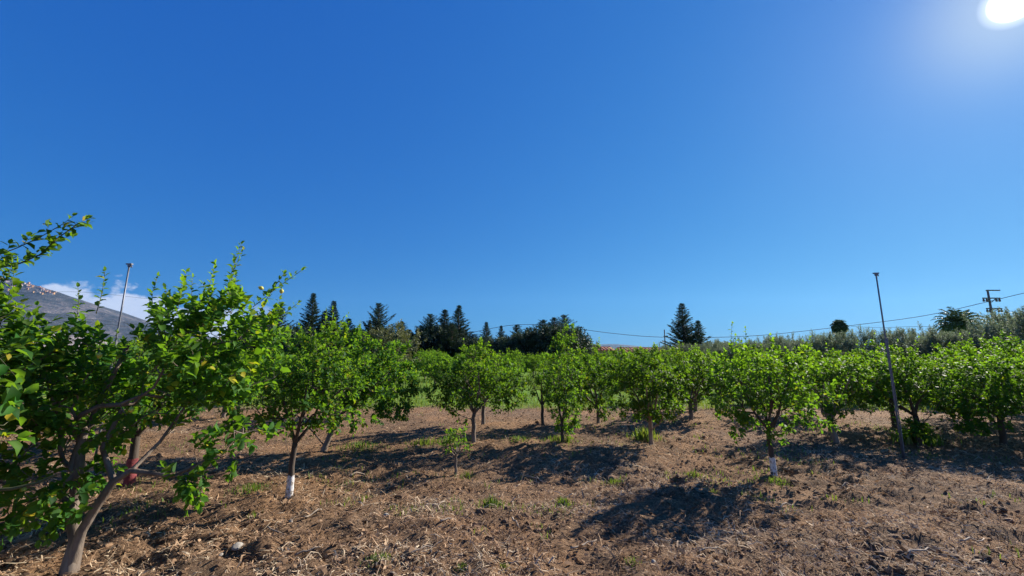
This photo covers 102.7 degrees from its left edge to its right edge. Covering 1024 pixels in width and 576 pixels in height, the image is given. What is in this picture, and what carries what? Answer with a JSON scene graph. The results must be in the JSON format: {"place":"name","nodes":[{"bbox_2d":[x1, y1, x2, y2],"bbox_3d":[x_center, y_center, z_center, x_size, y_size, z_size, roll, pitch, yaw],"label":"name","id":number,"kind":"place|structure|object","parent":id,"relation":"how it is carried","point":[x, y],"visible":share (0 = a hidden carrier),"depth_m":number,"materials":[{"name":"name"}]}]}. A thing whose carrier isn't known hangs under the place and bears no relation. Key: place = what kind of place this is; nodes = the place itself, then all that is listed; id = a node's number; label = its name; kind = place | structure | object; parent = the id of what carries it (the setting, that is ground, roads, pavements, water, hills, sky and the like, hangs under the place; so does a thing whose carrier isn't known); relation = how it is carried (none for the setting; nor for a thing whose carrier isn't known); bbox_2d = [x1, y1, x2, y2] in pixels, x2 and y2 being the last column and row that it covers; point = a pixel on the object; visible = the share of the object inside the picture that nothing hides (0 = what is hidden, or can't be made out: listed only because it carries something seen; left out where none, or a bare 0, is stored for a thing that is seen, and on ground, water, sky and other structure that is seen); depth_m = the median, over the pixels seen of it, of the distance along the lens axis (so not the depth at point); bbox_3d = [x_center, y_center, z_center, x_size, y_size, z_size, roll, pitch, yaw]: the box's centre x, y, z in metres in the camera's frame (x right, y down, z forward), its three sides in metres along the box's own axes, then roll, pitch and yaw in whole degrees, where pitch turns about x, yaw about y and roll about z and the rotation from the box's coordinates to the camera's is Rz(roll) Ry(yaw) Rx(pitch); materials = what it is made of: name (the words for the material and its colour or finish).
{"place":"outdoors","nodes":[
{"label":"outdoors","id":0,"kind":"place"},
{"bbox_2d":[0,277,217,350],"bbox_3d":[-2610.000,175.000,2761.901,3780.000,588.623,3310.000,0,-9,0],"label":"mountain","id":1,"kind":"structure","parent":0,"point":[57,304],"depth_m":2379.66,"materials":[{"name":"grey stone"}]},
{"bbox_2d":[0,365,1023,575],"bbox_3d":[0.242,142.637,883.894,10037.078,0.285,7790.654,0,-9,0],"label":"ground","id":2,"kind":"structure","parent":0,"point":[655,507],"depth_m":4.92,"materials":[{"name":"soil"}]},
{"bbox_2d":[0,213,95,491],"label":"lemon tree","id":3,"kind":"object","parent":2,"relation":"on","point":[17,336],"visible":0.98,"depth_m":2.96,"materials":[{"name":"green plant"}]},
{"bbox_2d":[95,263,132,453],"bbox_3d":[-6.129,1.198,6.290,0.148,3.219,0.047,0,-9,0],"label":"irrigation post","id":4,"kind":"object","parent":2,"relation":"on","point":[129,265],"visible":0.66,"depth_m":6.43,"materials":[{"name":"grey metal"}]},
{"bbox_2d":[62,338,172,438],"bbox_3d":[-7.229,1.935,7.592,2.001,1.973,2.317,7,-11,-38],"label":"lemon tree","id":5,"kind":"object","parent":2,"relation":"on","point":[88,404],"visible":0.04,"depth_m":7.23,"materials":[{"name":"green plant"}]},
{"bbox_2d":[65,325,227,486],"bbox_3d":[-4.640,1.490,5.212,1.759,2.093,1.662,0,-9,0],"label":"lemon tree","id":6,"kind":"object","parent":2,"relation":"on","point":[131,461],"visible":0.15,"depth_m":5.09,"materials":[{"name":"green plant"}]},
{"bbox_2d":[0,241,306,575],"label":"lemon tree","id":7,"kind":"object","parent":2,"relation":"on","point":[188,366],"visible":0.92,"depth_m":3.35,"materials":[{"name":"green plant"}]},
{"bbox_2d":[207,349,280,417],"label":"lemon tree","id":8,"kind":"object","parent":2,"relation":"on","point":[223,415],"visible":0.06,"depth_m":10.78,"materials":[{"name":"green plant"}]},
{"bbox_2d":[223,478,285,496],"bbox_3d":[-3.249,2.449,5.082,0.615,0.082,0.752,0,-9,0],"label":"weed clump","id":9,"kind":"object","parent":2,"relation":"on","point":[252,487],"visible":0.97,"depth_m":5.03,"materials":[{"name":"green plant"}]},
{"bbox_2d":[244,323,291,353],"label":"evergreen tree","id":10,"kind":"object","parent":2,"relation":"on","point":[270,328],"visible":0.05,"depth_m":43.00,"materials":[{"name":"green plant"}]},
{"bbox_2d":[268,304,296,327],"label":"conifer tree","id":11,"kind":"object","parent":2,"relation":"on","point":[282,319],"visible":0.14,"depth_m":50.55,"materials":[{"name":"green plant"}]},
{"bbox_2d":[256,327,315,354],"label":"evergreen tree","id":12,"kind":"object","parent":2,"relation":"on","point":[285,346],"visible":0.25,"depth_m":41.61,"materials":[{"name":"green plant"}]},
{"bbox_2d":[283,324,320,349],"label":"evergreen tree","id":13,"kind":"object","parent":2,"relation":"on","point":[318,330],"visible":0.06,"depth_m":44.20,"materials":[{"name":"green plant"}]},
{"bbox_2d":[215,305,393,498],"bbox_3d":[-2.548,1.400,5.176,2.066,2.452,1.307,0,-9,0],"label":"lemon tree","id":14,"kind":"object","parent":2,"relation":"on","point":[304,400],"visible":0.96,"depth_m":5.08,"materials":[{"name":"green plant"}]},
{"bbox_2d":[292,293,320,328],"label":"conifer tree","id":15,"kind":"object","parent":2,"relation":"on","point":[311,318],"visible":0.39,"depth_m":50.31,"materials":[{"name":"green plant"}]},
{"bbox_2d":[313,311,327,344],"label":"conifer tree","id":16,"kind":"object","parent":2,"relation":"on","point":[322,317],"visible":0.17,"depth_m":46.92,"materials":[{"name":"green plant"}]},
{"bbox_2d":[314,301,345,346],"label":"conifer tree","id":17,"kind":"object","parent":2,"relation":"on","point":[335,309],"visible":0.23,"depth_m":46.12,"materials":[{"name":"green plant"}]},
{"bbox_2d":[261,312,422,451],"bbox_3d":[-3.146,1.696,7.492,3.032,2.594,2.025,0,-9,0],"label":"lemon tree","id":18,"kind":"object","parent":2,"relation":"on","point":[393,369],"visible":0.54,"depth_m":7.41,"materials":[{"name":"green plant"}]},
{"bbox_2d":[327,328,364,351],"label":"evergreen tree","id":19,"kind":"object","parent":2,"relation":"on","point":[332,345],"visible":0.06,"depth_m":43.96,"materials":[{"name":"green plant"}]},
{"bbox_2d":[329,440,383,457],"bbox_3d":[-2.880,2.879,7.522,1.413,0.147,1.407,0,-9,0],"label":"weed clump","id":20,"kind":"object","parent":2,"relation":"on","point":[356,445],"visible":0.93,"depth_m":7.50,"materials":[{"name":"green plant"}]},
{"bbox_2d":[347,353,385,415],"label":"lemon tree","id":21,"kind":"object","parent":2,"relation":"on","point":[367,399],"visible":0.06,"depth_m":10.73,"materials":[{"name":"green plant"}]},
{"bbox_2d":[358,550,399,568],"bbox_3d":[-1.058,2.119,3.224,0.398,0.069,0.344,0,-9,0],"label":"weed clump","id":22,"kind":"object","parent":2,"relation":"on","point":[375,558],"visible":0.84,"depth_m":3.24,"materials":[{"name":"green plant"}]},
{"bbox_2d":[362,303,397,334],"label":"conifer tree","id":23,"kind":"object","parent":2,"relation":"on","point":[377,320],"visible":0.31,"depth_m":49.06,"materials":[{"name":"green plant"}]},
{"bbox_2d":[359,355,400,380],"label":"lemon tree","id":24,"kind":"object","parent":2,"relation":"on","point":[373,359],"visible":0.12,"depth_m":20.68,"materials":[{"name":"green plant"}]},
{"bbox_2d":[360,319,427,373],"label":"broadleaf tree","id":25,"kind":"object","parent":2,"relation":"on","point":[386,332],"visible":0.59,"depth_m":23.49,"materials":[{"name":"green plant"}]},
{"bbox_2d":[378,331,416,357],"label":"evergreen tree","id":26,"kind":"object","parent":2,"relation":"on","point":[413,343],"visible":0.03,"depth_m":43.01,"materials":[{"name":"green plant"}]},
{"bbox_2d":[409,437,439,446],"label":"weed clump","id":27,"kind":"object","parent":2,"relation":"on","point":[421,442],"visible":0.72,"depth_m":7.83,"materials":[{"name":"green plant"}]},
{"bbox_2d":[407,348,443,378],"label":"lemon tree","id":28,"kind":"object","parent":2,"relation":"on","point":[420,354],"visible":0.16,"depth_m":27.42,"materials":[{"name":"green plant"}]},
{"bbox_2d":[417,314,446,351],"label":"conifer tree","id":29,"kind":"object","parent":2,"relation":"on","point":[430,317],"visible":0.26,"depth_m":48.01,"materials":[{"name":"green plant"}]},
{"bbox_2d":[414,350,452,372],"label":"lemon tree","id":30,"kind":"object","parent":2,"relation":"on","point":[436,354],"visible":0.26,"depth_m":24.10,"materials":[{"name":"green plant"}]},
{"bbox_2d":[410,324,457,354],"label":"evergreen tree","id":31,"kind":"object","parent":2,"relation":"on","point":[425,332],"visible":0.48,"depth_m":45.87,"materials":[{"name":"green plant"}]},
{"bbox_2d":[414,349,455,385],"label":"lemon tree","id":32,"kind":"object","parent":2,"relation":"on","point":[431,357],"visible":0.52,"depth_m":20.10,"materials":[{"name":"green plant"}]},
{"bbox_2d":[434,309,451,326],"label":"conifer tree","id":33,"kind":"object","parent":2,"relation":"on","point":[443,318],"visible":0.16,"depth_m":50.92,"materials":[{"name":"green plant"}]},
{"bbox_2d":[429,323,467,362],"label":"conifer tree","id":34,"kind":"object","parent":2,"relation":"on","point":[450,341],"visible":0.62,"depth_m":44.96,"materials":[{"name":"green plant"}]},
{"bbox_2d":[426,325,473,348],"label":"evergreen tree","id":35,"kind":"object","parent":2,"relation":"on","point":[458,333],"visible":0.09,"depth_m":47.66,"materials":[{"name":"green plant"}]},
{"bbox_2d":[438,426,471,474],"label":"lemon sapling","id":36,"kind":"object","parent":2,"relation":"on","point":[450,437],"visible":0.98,"depth_m":5.87,"materials":[{"name":"green plant"}]},
{"bbox_2d":[442,305,477,341],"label":"conifer tree","id":37,"kind":"object","parent":2,"relation":"on","point":[458,323],"visible":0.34,"depth_m":49.22,"materials":[{"name":"green plant"}]},
{"bbox_2d":[454,336,485,354],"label":"evergreen tree","id":38,"kind":"object","parent":2,"relation":"on","point":[467,344],"visible":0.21,"depth_m":44.17,"materials":[{"name":"green plant"}]},
{"bbox_2d":[420,337,529,442],"bbox_3d":[-0.776,2.004,8.028,1.948,2.094,1.945,-7,-12,38],"label":"lemon tree","id":39,"kind":"object","parent":2,"relation":"on","point":[453,389],"visible":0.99,"depth_m":7.88,"materials":[{"name":"green plant"}]},
{"bbox_2d":[456,347,514,424],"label":"lemon tree","id":40,"kind":"object","parent":2,"relation":"on","point":[475,393],"visible":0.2,"depth_m":9.88,"materials":[{"name":"green plant"}]},
{"bbox_2d":[478,322,492,341],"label":"conifer tree","id":41,"kind":"object","parent":2,"relation":"on","point":[485,325],"visible":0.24,"depth_m":50.61,"materials":[{"name":"green plant"}]},
{"bbox_2d":[474,335,506,356],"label":"evergreen tree","id":42,"kind":"object","parent":2,"relation":"on","point":[492,341],"visible":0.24,"depth_m":44.48,"materials":[{"name":"green plant"}]},
{"bbox_2d":[477,494,505,507],"bbox_3d":[-0.201,2.400,4.620,0.460,0.127,0.492,0,-9,0],"label":"weed clump","id":43,"kind":"object","parent":2,"relation":"on","point":[492,501],"visible":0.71,"depth_m":4.62,"materials":[{"name":"green plant"}]},
{"bbox_2d":[0,406,1020,561],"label":"sparse grass","id":44,"kind":"structure","parent":2,"relation":"on","point":[366,497],"depth_m":5.49,"materials":[{"name":"green plant"}]},
{"bbox_2d":[492,333,529,362],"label":"evergreen tree","id":45,"kind":"object","parent":2,"relation":"on","point":[505,344],"visible":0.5,"depth_m":42.88,"materials":[{"name":"green plant"}]},
{"bbox_2d":[0,408,1023,575],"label":"fallen leaves","id":46,"kind":"object","parent":2,"relation":"on","point":[637,560],"visible":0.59,"depth_m":4.08,"materials":[{"name":"plant"}]},
{"bbox_2d":[0,408,1023,575],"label":"soil clods","id":47,"kind":"object","parent":2,"relation":"on","point":[131,516],"visible":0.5,"depth_m":4.07,"materials":[{"name":"soil"}]},
{"bbox_2d":[496,348,528,379],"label":"lemon tree","id":48,"kind":"object","parent":2,"relation":"on","point":[513,359],"visible":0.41,"depth_m":20.60,"materials":[{"name":"green plant"}]},
{"bbox_2d":[66,373,976,412],"bbox_3d":[-0.076,5.227,22.699,74.194,0.401,21.676,0,-9,0],"label":"grass strip","id":49,"kind":"object","parent":2,"relation":"on","point":[421,402],"depth_m":14.29,"materials":[{"name":"plant"}]},
{"bbox_2d":[509,329,549,358],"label":"evergreen tree","id":50,"kind":"object","parent":2,"relation":"on","point":[525,334],"visible":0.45,"depth_m":41.85,"materials":[{"name":"green plant"}]},
{"bbox_2d":[521,352,546,378],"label":"lemon tree","id":51,"kind":"object","parent":2,"relation":"on","point":[532,362],"visible":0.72,"depth_m":27.43,"materials":[{"name":"green plant"}]},
{"bbox_2d":[526,360,560,425],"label":"lemon tree","id":52,"kind":"object","parent":2,"relation":"on","point":[542,391],"visible":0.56,"depth_m":9.90,"materials":[{"name":"green plant"}]},
{"bbox_2d":[521,324,574,356],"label":"evergreen tree","id":53,"kind":"object","parent":2,"relation":"on","point":[537,336],"visible":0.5,"depth_m":41.61,"materials":[{"name":"green plant"}]},
{"bbox_2d":[538,355,566,382],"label":"lemon tree","id":54,"kind":"object","parent":2,"relation":"on","point":[548,364],"visible":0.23,"depth_m":24.22,"materials":[{"name":"green plant"}]},
{"bbox_2d":[533,435,582,445],"bbox_3d":[0.954,2.929,8.092,1.153,0.147,1.440,0,-9,0],"label":"weed clump","id":55,"kind":"object","parent":2,"relation":"on","point":[567,438],"visible":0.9,"depth_m":7.93,"materials":[{"name":"green plant"}]},
{"bbox_2d":[550,497,573,507],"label":"weed clump","id":56,"kind":"object","parent":2,"relation":"on","point":[562,501],"visible":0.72,"depth_m":4.67,"materials":[{"name":"green plant"}]},
{"bbox_2d":[535,319,591,442],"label":"lemon tree","id":57,"kind":"object","parent":2,"relation":"on","point":[559,397],"visible":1,"depth_m":7.97,"materials":[{"name":"green plant"}]},
{"bbox_2d":[538,323,591,359],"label":"evergreen tree","id":58,"kind":"object","parent":2,"relation":"on","point":[581,341],"visible":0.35,"depth_m":42.24,"materials":[{"name":"green plant"}]},
{"bbox_2d":[555,314,583,348],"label":"conifer tree","id":59,"kind":"object","parent":2,"relation":"on","point":[564,317],"visible":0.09,"depth_m":47.38,"materials":[{"name":"green plant"}]},
{"bbox_2d":[560,337,617,423],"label":"lemon tree","id":60,"kind":"object","parent":2,"relation":"on","point":[596,401],"visible":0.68,"depth_m":9.97,"materials":[{"name":"green plant"}]},
{"bbox_2d":[596,346,613,354],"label":"farm building","id":61,"kind":"structure","parent":2,"relation":"on","point":[606,348],"depth_m":59.44,"materials":[{"name":"paint"}]},
{"bbox_2d":[592,347,637,382],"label":"lemon tree","id":62,"kind":"object","parent":2,"relation":"on","point":[605,365],"visible":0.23,"depth_m":17.15,"materials":[{"name":"green plant"}]},
{"bbox_2d":[600,342,693,444],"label":"lemon tree","id":63,"kind":"object","parent":2,"relation":"on","point":[643,405],"visible":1,"depth_m":7.55,"materials":[{"name":"green plant"}]},
{"bbox_2d":[627,425,673,441],"bbox_3d":[2.579,2.815,8.101,1.064,0.283,0.852,-8,-12,42],"label":"weed clump","id":64,"kind":"object","parent":2,"relation":"on","point":[641,433],"visible":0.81,"depth_m":7.93,"materials":[{"name":"green plant"}]},
{"bbox_2d":[646,348,676,365],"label":"lemon tree","id":65,"kind":"object","parent":2,"relation":"on","point":[665,357],"visible":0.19,"depth_m":23.88,"materials":[{"name":"green plant"}]},
{"bbox_2d":[659,303,698,349],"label":"conifer tree","id":66,"kind":"object","parent":2,"relation":"on","point":[681,332],"visible":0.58,"depth_m":47.69,"materials":[{"name":"green plant"}]},
{"bbox_2d":[665,342,706,360],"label":"olive tree","id":67,"kind":"object","parent":2,"relation":"on","point":[684,347],"visible":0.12,"depth_m":26.79,"materials":[{"name":"green plant"}]},
{"bbox_2d":[647,341,745,419],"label":"lemon tree","id":68,"kind":"object","parent":2,"relation":"on","point":[699,383],"visible":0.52,"depth_m":10.47,"materials":[{"name":"green plant"}]},
{"bbox_2d":[681,320,711,351],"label":"conifer tree","id":69,"kind":"object","parent":2,"relation":"on","point":[699,338],"visible":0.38,"depth_m":45.52,"materials":[{"name":"green plant"}]},
{"bbox_2d":[668,341,730,411],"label":"lemon tree","id":70,"kind":"object","parent":2,"relation":"on","point":[694,393],"visible":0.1,"depth_m":12.36,"materials":[{"name":"green plant"}]},
{"bbox_2d":[694,339,730,367],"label":"olive tree","id":71,"kind":"object","parent":2,"relation":"on","point":[717,347],"visible":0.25,"depth_m":24.87,"materials":[{"name":"green plant"}]},
{"bbox_2d":[719,335,768,369],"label":"olive tree","id":72,"kind":"object","parent":2,"relation":"on","point":[750,343],"visible":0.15,"depth_m":23.27,"materials":[{"name":"green plant"}]},
{"bbox_2d":[721,341,776,387],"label":"lemon tree","id":73,"kind":"object","parent":2,"relation":"on","point":[754,346],"visible":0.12,"depth_m":17.77,"materials":[{"name":"green plant"}]},
{"bbox_2d":[753,331,795,353],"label":"olive tree","id":74,"kind":"object","parent":2,"relation":"on","point":[767,339],"visible":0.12,"depth_m":25.59,"materials":[{"name":"green plant"}]},
{"bbox_2d":[756,475,792,487],"bbox_3d":[3.450,2.570,5.504,0.907,0.101,0.761,2,-9,-15],"label":"weed clump","id":75,"kind":"object","parent":2,"relation":"on","point":[773,479],"visible":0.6,"depth_m":5.46,"materials":[{"name":"green plant"}]},
{"bbox_2d":[704,321,847,475],"bbox_3d":[3.675,1.601,5.968,1.929,2.222,1.534,0,-9,0],"label":"lemon tree","id":76,"kind":"object","parent":2,"relation":"on","point":[764,385],"visible":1,"depth_m":5.72,"materials":[{"name":"green plant"}]},
{"bbox_2d":[759,332,807,364],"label":"olive tree","id":77,"kind":"object","parent":2,"relation":"on","point":[787,344],"visible":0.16,"depth_m":21.76,"materials":[{"name":"green plant"}]},
{"bbox_2d":[748,346,837,415],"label":"lemon tree","id":78,"kind":"object","parent":2,"relation":"on","point":[796,369],"visible":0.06,"depth_m":11.21,"materials":[{"name":"green plant"}]},
{"bbox_2d":[791,330,858,364],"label":"olive tree","id":79,"kind":"object","parent":2,"relation":"on","point":[818,344],"visible":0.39,"depth_m":20.13,"materials":[{"name":"green plant"}]},
{"bbox_2d":[773,336,893,443],"bbox_3d":[6.544,2.022,8.284,1.698,2.184,1.891,7,-11,-36],"label":"lemon tree","id":80,"kind":"object","parent":2,"relation":"on","point":[830,411],"visible":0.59,"depth_m":7.93,"materials":[{"name":"green plant"}]},
{"bbox_2d":[830,319,849,339],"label":"palm tree","id":81,"kind":"object","parent":2,"relation":"on","point":[837,326],"visible":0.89,"depth_m":49.48,"materials":[{"name":"green plant"}]},
{"bbox_2d":[826,324,927,367],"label":"olive tree","id":82,"kind":"object","parent":2,"relation":"on","point":[868,336],"visible":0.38,"depth_m":18.58,"materials":[{"name":"green plant"}]},
{"bbox_2d":[836,340,936,428],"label":"lemon tree","id":83,"kind":"object","parent":2,"relation":"on","point":[878,357],"visible":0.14,"depth_m":9.52,"materials":[{"name":"green plant"}]},
{"bbox_2d":[873,273,905,458],"bbox_3d":[6.482,1.352,7.035,0.097,3.290,0.047,0,-9,0],"label":"irrigation post","id":84,"kind":"object","parent":2,"relation":"on","point":[896,409],"visible":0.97,"depth_m":6.98,"materials":[{"name":"grey metal"}]},
{"bbox_2d":[829,333,987,446],"bbox_3d":[7.614,1.986,8.077,2.029,2.224,1.919,0,-9,0],"label":"lemon tree","id":85,"kind":"object","parent":2,"relation":"on","point":[904,378],"visible":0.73,"depth_m":7.78,"materials":[{"name":"green plant"}]},
{"bbox_2d":[870,423,962,447],"bbox_3d":[7.896,2.788,7.992,1.142,0.446,1.278,3,-9,-17],"label":"weed clump","id":86,"kind":"object","parent":2,"relation":"on","point":[912,440],"visible":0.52,"depth_m":7.87,"materials":[{"name":"green plant"}]},
{"bbox_2d":[906,547,935,559],"bbox_3d":[3.334,2.139,3.310,0.494,0.092,0.048,3,-10,-18],"label":"dry stick","id":87,"kind":"object","parent":2,"relation":"on","point":[918,550],"visible":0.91,"depth_m":3.28,"materials":[{"name":"beige wood"}]},
{"bbox_2d":[890,321,982,357],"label":"olive tree","id":88,"kind":"object","parent":2,"relation":"on","point":[937,337],"visible":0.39,"depth_m":17.31,"materials":[{"name":"green plant"}]},
{"bbox_2d":[932,306,988,335],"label":"palm tree","id":89,"kind":"object","parent":2,"relation":"on","point":[950,321],"visible":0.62,"depth_m":29.77,"materials":[{"name":"green plant"}]},
{"bbox_2d":[902,333,1023,422],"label":"lemon tree","id":90,"kind":"object","parent":2,"relation":"on","point":[990,351],"visible":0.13,"depth_m":9.47,"materials":[{"name":"green plant"}]},
{"bbox_2d":[913,341,1023,445],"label":"lemon tree","id":91,"kind":"object","parent":2,"relation":"on","point":[991,400],"visible":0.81,"depth_m":7.62,"materials":[{"name":"green plant"}]},
{"bbox_2d":[930,328,1022,360],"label":"olive tree","id":92,"kind":"object","parent":2,"relation":"on","point":[965,335],"visible":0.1,"depth_m":16.71,"materials":[{"name":"green plant"}]},
{"bbox_2d":[947,332,1023,420],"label":"lemon tree","id":93,"kind":"object","parent":2,"relation":"on","point":[959,343],"visible":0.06,"depth_m":11.39,"materials":[{"name":"green plant"}]},
{"bbox_2d":[962,305,1023,353],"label":"olive tree","id":94,"kind":"object","parent":2,"relation":"on","point":[1015,330],"visible":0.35,"depth_m":16.27,"materials":[{"name":"green plant"}]},
{"bbox_2d":[982,290,1005,317],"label":"power pole","id":95,"kind":"object","parent":2,"relation":"on","point":[990,310],"visible":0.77,"depth_m":45.12,"materials":[{"name":"brown wood"}]},
{"bbox_2d":[670,293,1023,337],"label":"overhead wire","id":96,"kind":"object","parent":95,"relation":"attached to","point":[884,321],"visible":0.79,"depth_m":48.02,"materials":[{"name":"black metal"}]},
{"bbox_2d":[968,309,1022,332],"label":"olive tree","id":97,"kind":"object","parent":2,"relation":"on","point":[1003,320],"visible":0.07,"depth_m":19.56,"materials":[{"name":"green plant"}]},
{"bbox_2d":[979,329,1023,395],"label":"lemon tree","id":98,"kind":"object","parent":2,"relation":"on","point":[1013,345],"visible":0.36,"depth_m":9.19,"materials":[{"name":"green plant"}]},
{"bbox_2d":[0,0,1023,350],"label":"sky","id":99,"kind":"structure","parent":0,"point":[611,166],"materials":[{"name":"blue"}]},
{"bbox_2d":[599,344,641,349],"bbox_3d":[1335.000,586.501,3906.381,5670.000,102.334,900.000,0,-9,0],"label":"distant hills","id":100,"kind":"structure","parent":0,"point":[614,346],"depth_m":3772.11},
{"bbox_2d":[615,347,660,354],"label":"farm building","id":101,"kind":"structure","parent":0,"point":[626,348],"depth_m":64.51,"materials":[{"name":"paint"}]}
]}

